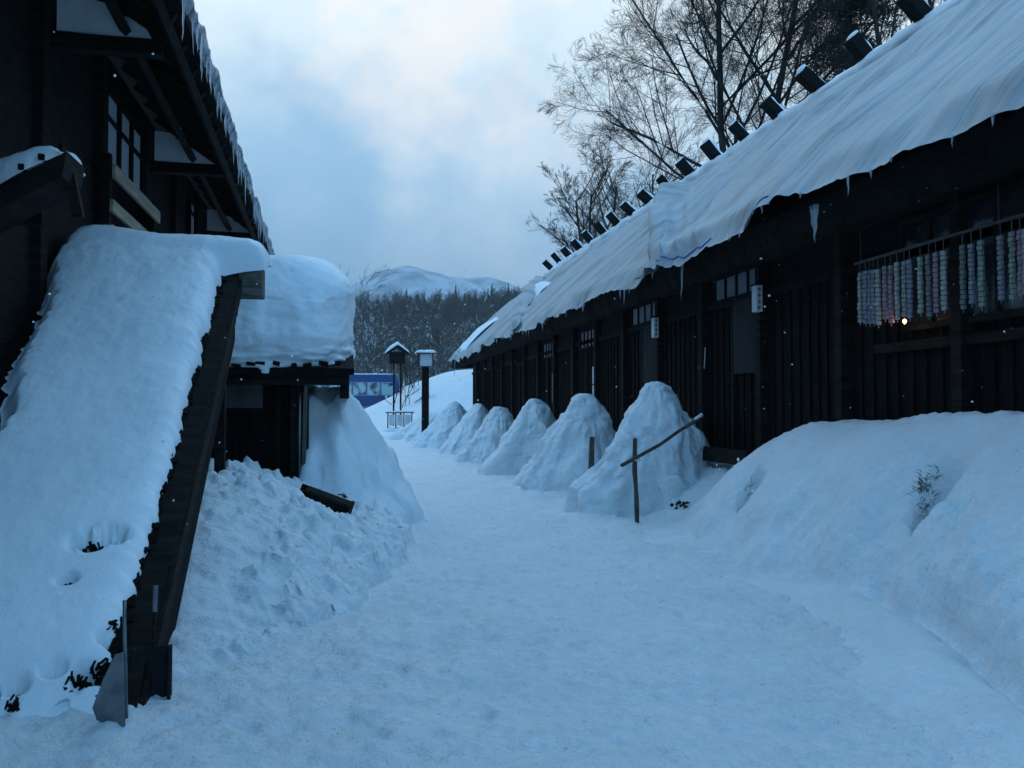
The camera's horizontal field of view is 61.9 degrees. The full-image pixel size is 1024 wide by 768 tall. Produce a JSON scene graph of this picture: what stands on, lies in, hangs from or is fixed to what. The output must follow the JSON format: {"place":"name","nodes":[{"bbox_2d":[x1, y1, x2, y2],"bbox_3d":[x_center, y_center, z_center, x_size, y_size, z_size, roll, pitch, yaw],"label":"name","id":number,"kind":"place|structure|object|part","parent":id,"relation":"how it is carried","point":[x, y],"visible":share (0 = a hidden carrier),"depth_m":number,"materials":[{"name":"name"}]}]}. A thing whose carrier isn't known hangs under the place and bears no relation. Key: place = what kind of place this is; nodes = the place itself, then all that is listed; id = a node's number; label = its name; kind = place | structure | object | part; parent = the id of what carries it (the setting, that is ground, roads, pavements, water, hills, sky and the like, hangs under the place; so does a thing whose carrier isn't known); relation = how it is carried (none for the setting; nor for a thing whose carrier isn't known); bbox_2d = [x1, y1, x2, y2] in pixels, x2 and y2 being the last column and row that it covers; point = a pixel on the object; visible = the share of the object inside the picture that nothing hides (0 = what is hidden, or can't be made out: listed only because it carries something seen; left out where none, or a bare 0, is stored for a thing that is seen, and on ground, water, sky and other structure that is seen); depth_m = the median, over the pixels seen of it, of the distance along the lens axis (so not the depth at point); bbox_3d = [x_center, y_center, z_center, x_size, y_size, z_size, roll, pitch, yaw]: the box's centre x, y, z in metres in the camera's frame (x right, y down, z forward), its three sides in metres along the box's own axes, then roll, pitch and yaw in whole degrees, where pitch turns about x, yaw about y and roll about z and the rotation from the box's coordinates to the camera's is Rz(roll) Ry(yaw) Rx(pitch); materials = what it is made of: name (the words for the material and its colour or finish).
{"place":"outdoors","nodes":[
{"label":"outdoors","id":0,"kind":"place"},
{"bbox_2d":[352,265,521,326],"bbox_3d":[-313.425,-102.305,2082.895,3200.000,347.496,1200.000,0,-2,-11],"label":"mountain","id":1,"kind":"structure","parent":0,"point":[412,279],"depth_m":1933.86,"materials":[{"name":"white snow"}]},
{"bbox_2d":[0,323,1023,767],"bbox_3d":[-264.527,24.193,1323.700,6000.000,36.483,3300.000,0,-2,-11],"label":"ground","id":2,"kind":"structure","parent":0,"point":[498,621],"depth_m":4.99,"materials":[{"name":"white snow"}]},
{"bbox_2d":[92,600,127,726],"bbox_3d":[-1.971,1.382,4.209,0.159,0.611,0.073,0,-2,-11],"label":"snow shovel","id":3,"kind":"object","parent":2,"relation":"on","point":[111,702],"visible":0.99,"depth_m":4.17,"materials":[{"name":"metal"}]},
{"bbox_2d":[0,225,271,717],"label":"lean to","id":4,"kind":"object","parent":2,"relation":"on","point":[85,402],"visible":0.98,"depth_m":6.01,"materials":[{"name":"brown wood"}]},
{"bbox_2d":[0,0,274,357],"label":"timber lodge","id":5,"kind":"structure","parent":2,"relation":"on","point":[144,139],"depth_m":8.60,"materials":[{"name":"brown wood"}]},
{"bbox_2d":[107,84,144,193],"bbox_3d":[-4.869,-2.970,10.721,0.064,0.940,1.940,0,-2,-11],"label":"window","id":6,"kind":"structure","parent":5,"relation":"in","point":[125,139],"depth_m":10.78,"materials":[{"name":"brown wood"}]},
{"bbox_2d":[187,197,196,233],"bbox_3d":[-5.834,-2.990,15.553,0.064,0.710,0.690,0,-2,-11],"label":"window","id":7,"kind":"structure","parent":5,"relation":"in","point":[191,205],"depth_m":15.53,"materials":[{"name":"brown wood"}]},
{"bbox_2d":[131,585,171,699],"bbox_3d":[-1.955,1.410,4.642,0.213,0.602,0.136,0,-2,-11],"label":"snow scoop","id":8,"kind":"object","parent":2,"relation":"on","point":[159,661],"visible":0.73,"depth_m":4.64,"materials":[{"name":"black plastic"}]},
{"bbox_2d":[53,456,415,707],"bbox_3d":[-2.216,1.396,8.262,3.604,1.245,7.834,0,-2,-11],"label":"snow pile","id":9,"kind":"object","parent":2,"relation":"on","point":[288,557],"visible":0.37,"depth_m":6.74,"materials":[{"name":"white snow"}]},
{"bbox_2d":[300,484,354,514],"bbox_3d":[-2.081,1.336,9.358,0.676,0.467,0.297,0,-2,1],"label":"wooden chute","id":10,"kind":"object","parent":9,"relation":"on","point":[335,503],"visible":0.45,"depth_m":9.24,"materials":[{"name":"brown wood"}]},
{"bbox_2d":[211,254,355,478],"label":"storage shed","id":11,"kind":"structure","parent":2,"relation":"on","point":[308,323],"depth_m":11.20,"materials":[{"name":"brown wood"}]},
{"bbox_2d":[226,385,265,411],"bbox_3d":[-3.928,0.115,11.161,1.370,0.500,0.065,0,-2,-11],"label":"window","id":12,"kind":"structure","parent":11,"relation":"in","point":[239,398],"depth_m":11.23,"materials":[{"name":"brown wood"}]},
{"bbox_2d":[315,373,399,408],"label":"bus","id":13,"kind":"object","parent":2,"relation":"on","point":[361,386],"visible":0.23,"depth_m":63.77,"materials":[{"name":"blue paint"}]},
{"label":"window","id":14,"kind":"part","parent":13,"relation":"part of","materials":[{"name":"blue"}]},
{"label":"window","id":15,"kind":"part","parent":13,"relation":"part of","materials":[{"name":"blue"}]},
{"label":"window","id":16,"kind":"part","parent":13,"relation":"part of","materials":[{"name":"blue"}]},
{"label":"window","id":17,"kind":"part","parent":13,"relation":"part of","materials":[{"name":"blue"}]},
{"bbox_2d":[299,385,424,524],"bbox_3d":[-3.255,1.279,18.851,2.424,2.175,15.939,0,-2,-11],"label":"snow drift","id":18,"kind":"object","parent":2,"relation":"on","point":[366,467],"visible":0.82,"depth_m":11.56,"materials":[{"name":"white snow"}]},
{"bbox_2d":[339,261,398,360],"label":"bare tree","id":19,"kind":"object","parent":2,"relation":"on","point":[382,286],"visible":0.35,"depth_m":95.52,"materials":[{"name":"brown plant"}]},
{"bbox_2d":[353,295,399,373],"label":"sapling","id":20,"kind":"object","parent":2,"relation":"on","point":[370,313],"visible":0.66,"depth_m":78.54,"materials":[{"name":"brown plant"}]},
{"bbox_2d":[353,285,399,373],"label":"sapling","id":21,"kind":"object","parent":2,"relation":"on","point":[385,309],"visible":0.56,"depth_m":93.80,"materials":[{"name":"brown plant"}]},
{"bbox_2d":[354,322,399,373],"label":"sapling","id":22,"kind":"object","parent":2,"relation":"on","point":[357,357],"visible":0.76,"depth_m":68.42,"materials":[{"name":"brown plant"}]},
{"bbox_2d":[370,369,419,403],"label":"bare shrub","id":23,"kind":"object","parent":2,"relation":"on","point":[398,388],"visible":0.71,"depth_m":52.01,"materials":[{"name":"brown plant"}]},
{"bbox_2d":[385,342,409,425],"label":"birdhouse lantern","id":24,"kind":"object","parent":2,"relation":"on","point":[396,358],"visible":1,"depth_m":44.46,"materials":[{"name":"brown wood"}]},
{"bbox_2d":[399,355,421,387],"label":"bare shrub","id":25,"kind":"object","parent":2,"relation":"on","point":[413,364],"visible":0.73,"depth_m":55.07,"materials":[{"name":"brown plant"}]},
{"bbox_2d":[384,412,437,441],"bbox_3d":[-4.066,2.126,40.218,4.858,1.587,4.833,-1,-2,34],"label":"snow mound","id":26,"kind":"object","parent":2,"relation":"on","point":[411,431],"visible":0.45,"depth_m":39.08,"materials":[{"name":"white snow"}]},
{"bbox_2d":[383,410,414,431],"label":"small railing fence","id":27,"kind":"object","parent":26,"relation":"on","point":[400,419],"visible":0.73,"depth_m":40.92,"materials":[{"name":"black metal"}]},
{"bbox_2d":[397,375,435,406],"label":"bare shrub","id":28,"kind":"object","parent":2,"relation":"on","point":[410,391],"visible":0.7,"depth_m":50.06,"materials":[{"name":"brown plant"}]},
{"bbox_2d":[391,301,447,384],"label":"sapling","id":29,"kind":"object","parent":2,"relation":"on","point":[406,319],"visible":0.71,"depth_m":84.54,"materials":[{"name":"brown plant"}]},
{"bbox_2d":[415,350,435,431],"bbox_3d":[-3.645,0.558,37.622,1.252,4.142,0.826,0,-2,-11],"label":"lamp post","id":30,"kind":"object","parent":2,"relation":"on","point":[425,360],"visible":0.95,"depth_m":37.41,"materials":[{"name":"wood"}]},
{"bbox_2d":[402,301,462,373],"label":"sapling","id":31,"kind":"object","parent":2,"relation":"on","point":[429,344],"visible":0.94,"depth_m":79.76,"materials":[{"name":"brown plant"}]},
{"bbox_2d":[353,285,521,386],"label":"woodland","id":32,"kind":"object","parent":2,"relation":"on","point":[450,314],"visible":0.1,"depth_m":173.70,"materials":[{"name":"plant"}]},
{"bbox_2d":[409,401,466,448],"bbox_3d":[-2.810,1.891,35.330,3.578,2.365,3.642,0,-2,-11],"label":"snow mound","id":33,"kind":"object","parent":2,"relation":"on","point":[439,429],"visible":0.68,"depth_m":34.57,"materials":[{"name":"white snow"}]},
{"bbox_2d":[431,309,483,372],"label":"sapling","id":34,"kind":"object","parent":2,"relation":"on","point":[445,356],"visible":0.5,"depth_m":97.44,"materials":[{"name":"brown plant"}]},
{"bbox_2d":[438,403,488,454],"bbox_3d":[-1.394,1.811,30.332,2.827,2.265,2.823,0,-2,-11],"label":"snow mound","id":35,"kind":"object","parent":2,"relation":"on","point":[465,428],"visible":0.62,"depth_m":29.92,"materials":[{"name":"white snow"}]},
{"bbox_2d":[405,280,529,320],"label":"conifer woodland","id":36,"kind":"object","parent":2,"relation":"on","point":[455,291],"visible":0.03,"depth_m":269.46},
{"bbox_2d":[450,297,500,368],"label":"sapling","id":37,"kind":"object","parent":2,"relation":"on","point":[474,324],"visible":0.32,"depth_m":86.84,"materials":[{"name":"brown plant"}]},
{"bbox_2d":[454,406,513,463],"bbox_3d":[-0.540,1.720,25.942,2.928,2.080,2.265,0,-2,-11],"label":"snow mound","id":38,"kind":"object","parent":2,"relation":"on","point":[481,446],"visible":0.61,"depth_m":25.45,"materials":[{"name":"white snow"}]},
{"bbox_2d":[476,398,555,475],"bbox_3d":[0.383,1.513,21.242,2.877,2.308,2.358,0,-2,6],"label":"snow mound","id":39,"kind":"object","parent":2,"relation":"on","point":[514,452],"visible":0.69,"depth_m":20.69,"materials":[{"name":"white snow"}]},
{"bbox_2d":[512,393,615,491],"bbox_3d":[1.293,1.363,17.114,3.056,2.361,2.654,0,-2,-11],"label":"snow mound","id":40,"kind":"object","parent":2,"relation":"on","point":[559,460],"visible":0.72,"depth_m":16.66,"materials":[{"name":"white snow"}]},
{"bbox_2d":[526,134,665,259],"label":"bare tree","id":41,"kind":"object","parent":2,"relation":"on","point":[591,201],"visible":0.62,"depth_m":49.72,"materials":[{"name":"brown plant"}]},
{"bbox_2d":[632,438,639,522],"bbox_3d":[1.714,1.430,11.830,0.126,1.352,0.110,0,-2,-11],"label":"wooden stake","id":42,"kind":"object","parent":2,"relation":"on","point":[635,484],"visible":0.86,"depth_m":11.82,"materials":[{"name":"brown wood"}]},
{"bbox_2d":[620,413,702,466],"bbox_3d":[2.107,0.775,11.960,1.431,0.736,0.082,1,-2,-28],"label":"slanting pole","id":43,"kind":"object","parent":42,"relation":"attached to","point":[699,417],"visible":1,"depth_m":11.96,"materials":[{"name":"brown wood"}]},
{"bbox_2d":[562,381,711,517],"bbox_3d":[2.019,1.218,13.365,3.129,2.534,2.662,0,-2,-11],"label":"snow mound","id":44,"kind":"object","parent":2,"relation":"on","point":[677,464],"visible":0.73,"depth_m":12.77,"materials":[{"name":"white snow"}]},
{"bbox_2d":[588,437,594,468],"bbox_3d":[1.249,1.295,13.474,0.117,0.923,0.098,0,-2,-11],"label":"wooden stake","id":45,"kind":"object","parent":44,"relation":"on","point":[591,452],"visible":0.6,"depth_m":13.45,"materials":[{"name":"brown wood"}]},
{"bbox_2d":[702,446,748,464],"bbox_3d":[3.071,1.043,12.417,0.071,0.223,1.500,0,-2,-11],"label":"loose board","id":46,"kind":"object","parent":44,"relation":"on","point":[721,455],"visible":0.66,"depth_m":12.35,"materials":[{"name":"brown wood"}]},
{"bbox_2d":[586,114,705,215],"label":"bare tree","id":47,"kind":"object","parent":2,"relation":"on","point":[670,162],"visible":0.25,"depth_m":57.55,"materials":[{"name":"brown plant"}]},
{"bbox_2d":[447,0,1023,453],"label":"thatched inn","id":48,"kind":"structure","parent":2,"relation":"on","point":[817,194],"depth_m":10.79,"materials":[{"name":"brown wood"}]},
{"bbox_2d":[479,364,482,374],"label":"transom window","id":49,"kind":"structure","parent":48,"relation":"in","point":[481,365],"depth_m":35.87,"materials":[{"name":"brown wood"}]},
{"bbox_2d":[496,358,500,370],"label":"transom window","id":50,"kind":"structure","parent":48,"relation":"in","point":[498,361],"depth_m":31.77,"materials":[{"name":"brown wood"}]},
{"bbox_2d":[516,350,522,365],"bbox_3d":[0.285,-0.846,27.955,0.049,0.450,1.236,0,-2,-11],"label":"transom window","id":51,"kind":"structure","parent":48,"relation":"in","point":[519,355],"depth_m":28.14,"materials":[{"name":"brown wood"}]},
{"bbox_2d":[543,341,551,358],"bbox_3d":[1.049,-0.961,24.132,0.049,0.450,1.236,0,-2,-11],"label":"transom window","id":52,"kind":"structure","parent":48,"relation":"in","point":[547,346],"depth_m":24.32,"materials":[{"name":"grey wood"}]},
{"bbox_2d":[580,327,593,349],"bbox_3d":[1.813,-1.076,20.310,0.049,0.450,1.236,0,-2,-11],"label":"transom window","id":53,"kind":"structure","parent":48,"relation":"in","point":[587,334],"depth_m":20.32,"materials":[{"name":"white paper"}]},
{"bbox_2d":[592,367,593,394],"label":"side window","id":54,"kind":"structure","parent":48,"relation":"in","point":[592,367],"depth_m":19.85,"materials":[{"name":"white glass"}]},
{"bbox_2d":[631,300,654,327],"bbox_3d":[2.577,-1.356,16.492,0.049,0.400,1.496,0,-2,-11],"label":"transom window","id":55,"kind":"structure","parent":48,"relation":"in","point":[641,314],"depth_m":16.63,"materials":[{"name":"white paper"}]},
{"bbox_2d":[714,265,754,303],"bbox_3d":[3.342,-1.470,12.669,0.049,0.400,1.496,0,-2,-11],"label":"transom window","id":56,"kind":"structure","parent":48,"relation":"in","point":[737,285],"depth_m":12.75,"materials":[{"name":"grey wood"}]},
{"bbox_2d":[854,185,1023,264],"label":"hanging pole","id":57,"kind":"object","parent":48,"relation":"hanging from","point":[999,221],"visible":1,"depth_m":7.73,"materials":[{"name":"brown wood"}]},
{"bbox_2d":[857,264,862,325],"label":"rice cake string","id":58,"kind":"object","parent":57,"relation":"hanging from","point":[860,302],"visible":1,"depth_m":9.09,"materials":[{"name":"white food"}]},
{"bbox_2d":[862,262,867,325],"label":"rice cake string","id":59,"kind":"object","parent":57,"relation":"hanging from","point":[865,294],"visible":1,"depth_m":9.00,"materials":[{"name":"white food"}]},
{"bbox_2d":[867,261,871,326],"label":"rice cake string","id":60,"kind":"object","parent":57,"relation":"hanging from","point":[869,301],"visible":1,"depth_m":8.92,"materials":[{"name":"white food"}]},
{"bbox_2d":[871,260,876,323],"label":"rice cake string","id":61,"kind":"object","parent":57,"relation":"hanging from","point":[873,306],"visible":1,"depth_m":8.86,"materials":[{"name":"grey food"}]},
{"bbox_2d":[875,259,881,327],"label":"rice cake string","id":62,"kind":"object","parent":57,"relation":"hanging from","point":[878,295],"visible":1,"depth_m":8.78,"materials":[{"name":"grey food"}]},
{"bbox_2d":[882,257,887,321],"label":"rice cake string","id":63,"kind":"object","parent":57,"relation":"hanging from","point":[885,297],"visible":1,"depth_m":8.67,"materials":[{"name":"grey food"}]},
{"bbox_2d":[888,255,894,325],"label":"rice cake string","id":64,"kind":"object","parent":57,"relation":"hanging from","point":[890,297],"visible":1,"depth_m":8.58,"materials":[{"name":"grey food"}]},
{"bbox_2d":[894,253,900,322],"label":"rice cake string","id":65,"kind":"object","parent":57,"relation":"hanging from","point":[897,291],"visible":1,"depth_m":8.48,"materials":[{"name":"grey food"}]},
{"bbox_2d":[901,257,907,318],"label":"rice cake string","id":66,"kind":"object","parent":57,"relation":"hanging from","point":[904,290],"visible":1,"depth_m":8.38,"materials":[{"name":"grey food"}]},
{"bbox_2d":[906,250,912,320],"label":"rice cake string","id":67,"kind":"object","parent":57,"relation":"hanging from","point":[909,276],"visible":1,"depth_m":8.30,"materials":[{"name":"grey food"}]},
{"bbox_2d":[917,247,923,315],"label":"rice cake string","id":68,"kind":"object","parent":57,"relation":"hanging from","point":[920,283],"visible":1,"depth_m":8.14,"materials":[{"name":"white food"}]},
{"bbox_2d":[925,244,932,319],"bbox_3d":[3.927,-0.974,8.041,0.044,0.746,0.061,0,-2,-13],"label":"rice cake string","id":69,"kind":"object","parent":57,"relation":"hanging from","point":[928,272],"visible":1,"depth_m":8.02,"materials":[{"name":"grey food"}]},
{"bbox_2d":[932,242,939,315],"bbox_3d":[3.948,-0.990,7.943,0.047,0.721,0.061,1,-2,-33],"label":"rice cake string","id":70,"kind":"object","parent":57,"relation":"hanging from","point":[936,299],"visible":1,"depth_m":7.93,"materials":[{"name":"food"}]},
{"bbox_2d":[940,240,947,313],"bbox_3d":[3.967,-0.999,7.839,0.045,0.709,0.061,1,-2,-32],"label":"rice cake string","id":71,"kind":"object","parent":57,"relation":"hanging from","point":[943,259],"visible":1,"depth_m":7.83,"materials":[{"name":"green food"}]},
{"bbox_2d":[959,234,966,312],"bbox_3d":[4.014,-0.996,7.600,0.045,0.728,0.062,0,-2,-12],"label":"rice cake string","id":72,"kind":"object","parent":57,"relation":"hanging from","point":[962,256],"visible":1,"depth_m":7.58,"materials":[{"name":"white food"}]},
{"bbox_2d":[967,232,975,306],"bbox_3d":[4.037,-1.018,7.495,0.043,0.690,0.061,0,-2,-10],"label":"rice cake string","id":73,"kind":"object","parent":57,"relation":"hanging from","point":[971,282],"visible":1,"depth_m":7.48,"materials":[{"name":"white food"}]},
{"bbox_2d":[976,229,985,310],"bbox_3d":[4.059,-1.000,7.382,0.047,0.734,0.062,1,-2,-18],"label":"rice cake string","id":74,"kind":"object","parent":57,"relation":"hanging from","point":[981,273],"visible":1,"depth_m":7.37,"materials":[{"name":"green food"}]},
{"bbox_2d":[996,223,1004,303],"bbox_3d":[4.103,-1.023,7.164,0.043,0.702,0.060,0,-2,-4],"label":"rice cake string","id":75,"kind":"object","parent":57,"relation":"hanging from","point":[1000,262],"visible":1,"depth_m":7.14,"materials":[{"name":"white food"}]},
{"bbox_2d":[1008,220,1016,302],"bbox_3d":[4.127,-1.022,7.041,0.045,0.710,0.060,0,-2,-1],"label":"rice cake string","id":76,"kind":"object","parent":57,"relation":"hanging from","point":[1012,265],"visible":1,"depth_m":7.02,"materials":[{"name":"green food"}]},
{"bbox_2d":[1016,218,1023,299],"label":"rice cake string","id":77,"kind":"object","parent":57,"relation":"hanging from","point":[1020,269],"visible":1,"depth_m":6.94,"materials":[{"name":"food"}]},
{"bbox_2d":[1021,229,1023,293],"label":"rice cake string","id":78,"kind":"object","parent":57,"relation":"hanging from","point":[1022,235],"visible":1,"depth_m":6.91,"materials":[{"name":"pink food"}]},
{"bbox_2d":[899,180,1023,331],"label":"window","id":79,"kind":"structure","parent":48,"relation":"in","point":[1011,204],"depth_m":7.89,"materials":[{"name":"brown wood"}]},
{"bbox_2d":[537,0,942,207],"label":"bare tree","id":80,"kind":"object","parent":2,"relation":"on","point":[720,118],"visible":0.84,"depth_m":36.17,"materials":[{"name":"brown plant"}]},
{"bbox_2d":[639,410,1023,767],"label":"snow bank","id":81,"kind":"structure","parent":2,"relation":"on","point":[870,556],"depth_m":6.54,"materials":[{"name":"white snow"}]},
{"bbox_2d":[670,500,688,509],"bbox_3d":[2.487,1.732,12.005,0.481,0.194,0.427,0,-2,-11],"label":"dead branch","id":82,"kind":"object","parent":81,"relation":"on","point":[679,502],"visible":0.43,"depth_m":12.01,"materials":[{"name":"black plant"}]},
{"bbox_2d":[906,464,943,518],"bbox_3d":[3.508,1.271,7.093,0.370,1.200,0.392,0,-2,-11],"label":"dry grass tuft","id":83,"kind":"object","parent":81,"relation":"on","point":[921,487],"visible":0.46,"depth_m":7.16,"materials":[{"name":"brown plant"}]},
{"bbox_2d":[789,0,903,88],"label":"cedar tree","id":84,"kind":"object","parent":2,"relation":"on","point":[852,27],"visible":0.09,"depth_m":33.76,"materials":[{"name":"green plant"}]},
{"bbox_2d":[752,0,946,108],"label":"bare tree","id":85,"kind":"object","parent":2,"relation":"on","point":[878,33],"visible":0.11,"depth_m":31.19,"materials":[{"name":"brown plant"}]},
{"bbox_2d":[33,10,1019,598],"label":"falling snow","id":86,"kind":"structure","parent":0,"point":[59,594],"depth_m":2.62,"materials":[{"name":"white snow"}]},
{"bbox_2d":[194,0,944,287],"label":"sky","id":87,"kind":"structure","parent":0,"point":[371,133],"materials":[{"name":"blue"}]}
]}

